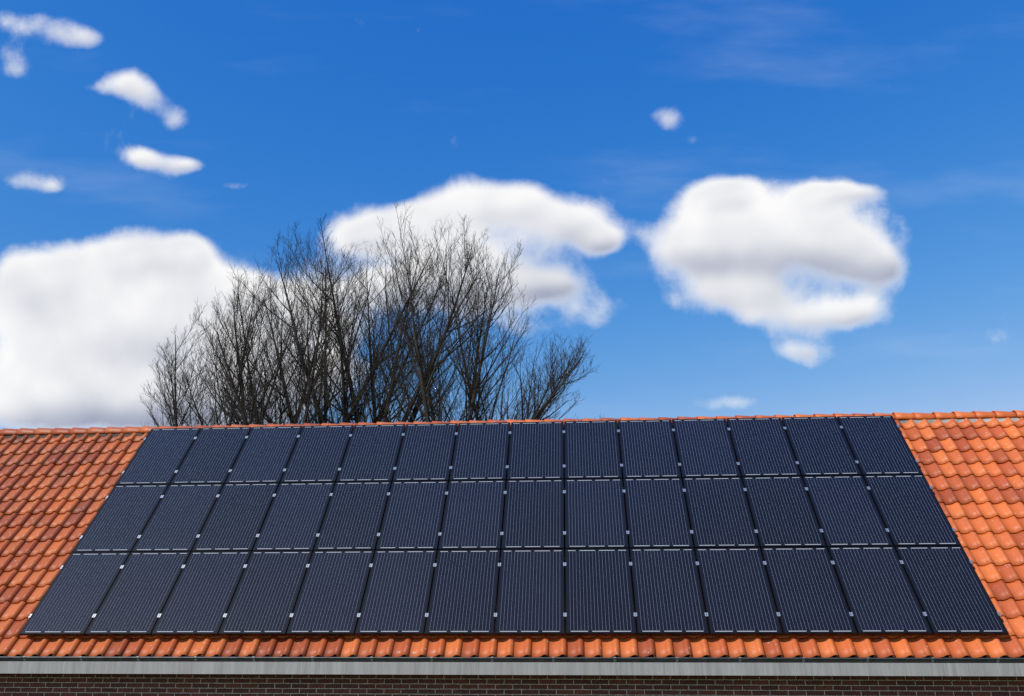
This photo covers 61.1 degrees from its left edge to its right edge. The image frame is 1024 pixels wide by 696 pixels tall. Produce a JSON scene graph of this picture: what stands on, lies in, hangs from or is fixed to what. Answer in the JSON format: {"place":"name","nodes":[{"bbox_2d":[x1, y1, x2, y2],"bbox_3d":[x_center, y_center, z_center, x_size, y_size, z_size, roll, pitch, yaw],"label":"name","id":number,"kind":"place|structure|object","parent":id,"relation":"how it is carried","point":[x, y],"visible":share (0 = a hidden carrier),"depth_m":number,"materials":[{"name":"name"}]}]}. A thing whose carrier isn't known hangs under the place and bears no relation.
{"place":"outdoors","nodes":[
{"label":"outdoors","id":0,"kind":"place"},
{"bbox_2d":[0,654,1023,695],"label":"barn brick walls","id":1,"kind":"structure","parent":0,"point":[11,684],"depth_m":12.50,"materials":[{"name":"brown brick"}]},
{"bbox_2d":[0,656,1023,675],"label":"barn eaves fascia","id":2,"kind":"structure","parent":1,"relation":"attached to","point":[568,668],"depth_m":12.17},
{"bbox_2d":[23,655,999,662],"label":"gutter brackets","id":3,"kind":"object","parent":2,"relation":"attached to","point":[431,660],"visible":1,"depth_m":12.22,"materials":[{"name":"grey metal"}]},
{"bbox_2d":[0,656,1023,662],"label":"barn gutter","id":4,"kind":"object","parent":2,"relation":"attached to","point":[591,659],"visible":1,"depth_m":12.19,"materials":[{"name":"grey metal"}]},
{"bbox_2d":[0,0,1023,429],"label":"sky","id":5,"kind":"structure","parent":0,"point":[744,207],"materials":[{"name":"blue"}]},
{"bbox_2d":[190,442,894,597],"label":"barn roof deck","id":6,"kind":"structure","parent":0,"point":[564,525],"depth_m":14.48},
{"bbox_2d":[0,413,1023,657],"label":"barn roof tiles","id":7,"kind":"object","parent":6,"relation":"on","point":[54,493],"visible":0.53,"depth_m":13.62,"materials":[{"name":"orange tile"}]},
{"bbox_2d":[4,418,1019,438],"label":"roof ridge","id":8,"kind":"structure","parent":7,"relation":"on","point":[901,421],"depth_m":17.23,"materials":[{"name":"orange tile"}]},
{"bbox_2d":[0,410,1023,435],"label":"barn ridge caps","id":9,"kind":"object","parent":8,"relation":"on","point":[895,415],"visible":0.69,"depth_m":16.78,"materials":[{"name":"orange tile"}]},
{"bbox_2d":[19,415,1007,634],"bbox_3d":[-0.140,2.780,14.583,14.260,4.990,0.046,-1,-58,4],"label":"solar array","id":10,"kind":"object","parent":7,"relation":"attached to","point":[935,578],"visible":1,"depth_m":14.10,"materials":[{"name":"blue glass"}]},
{"bbox_2d":[28,428,1001,619],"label":"solar mounting rails","id":11,"kind":"object","parent":7,"relation":"attached to","point":[628,536],"visible":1,"depth_m":14.11,"materials":[{"name":"silver metal"}]},
{"bbox_2d":[28,425,1000,618],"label":"panel clamps","id":12,"kind":"object","parent":11,"relation":"attached to","point":[564,564],"visible":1,"depth_m":14.07,"materials":[{"name":"silver metal"}]},
{"label":"ground","id":13,"kind":"structure","parent":0,"visible":0},
{"bbox_2d":[140,299,312,426],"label":"lime tree","id":14,"kind":"object","parent":13,"relation":"on","point":[188,385],"visible":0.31,"depth_m":45.79,"materials":[{"name":"brown plant"}]},
{"bbox_2d":[139,270,324,426],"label":"lime tree","id":15,"kind":"object","parent":13,"relation":"on","point":[171,418],"visible":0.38,"depth_m":44.30,"materials":[{"name":"brown plant"}]},
{"bbox_2d":[161,240,392,425],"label":"lime tree","id":16,"kind":"object","parent":13,"relation":"on","point":[224,380],"visible":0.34,"depth_m":46.53,"materials":[{"name":"brown plant"}]},
{"bbox_2d":[179,200,451,425],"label":"lime tree","id":17,"kind":"object","parent":13,"relation":"on","point":[262,410],"visible":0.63,"depth_m":44.48,"materials":[{"name":"brown plant"}]},
{"bbox_2d":[203,221,494,423],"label":"lime tree","id":18,"kind":"object","parent":13,"relation":"on","point":[336,396],"visible":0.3,"depth_m":46.68,"materials":[{"name":"brown plant"}]},
{"bbox_2d":[221,219,517,423],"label":"lime tree","id":19,"kind":"object","parent":13,"relation":"on","point":[322,417],"visible":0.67,"depth_m":45.44,"materials":[{"name":"brown plant"}]},
{"bbox_2d":[273,213,517,422],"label":"lime tree","id":20,"kind":"object","parent":13,"relation":"on","point":[368,302],"visible":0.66,"depth_m":46.17,"materials":[{"name":"brown plant"}]},
{"bbox_2d":[361,231,599,422],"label":"lime tree","id":21,"kind":"object","parent":13,"relation":"on","point":[538,410],"visible":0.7,"depth_m":43.91,"materials":[{"name":"brown plant"}]},
{"bbox_2d":[416,253,603,420],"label":"lime tree","id":22,"kind":"object","parent":13,"relation":"on","point":[494,407],"visible":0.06,"depth_m":47.80,"materials":[{"name":"brown plant"}]}
]}

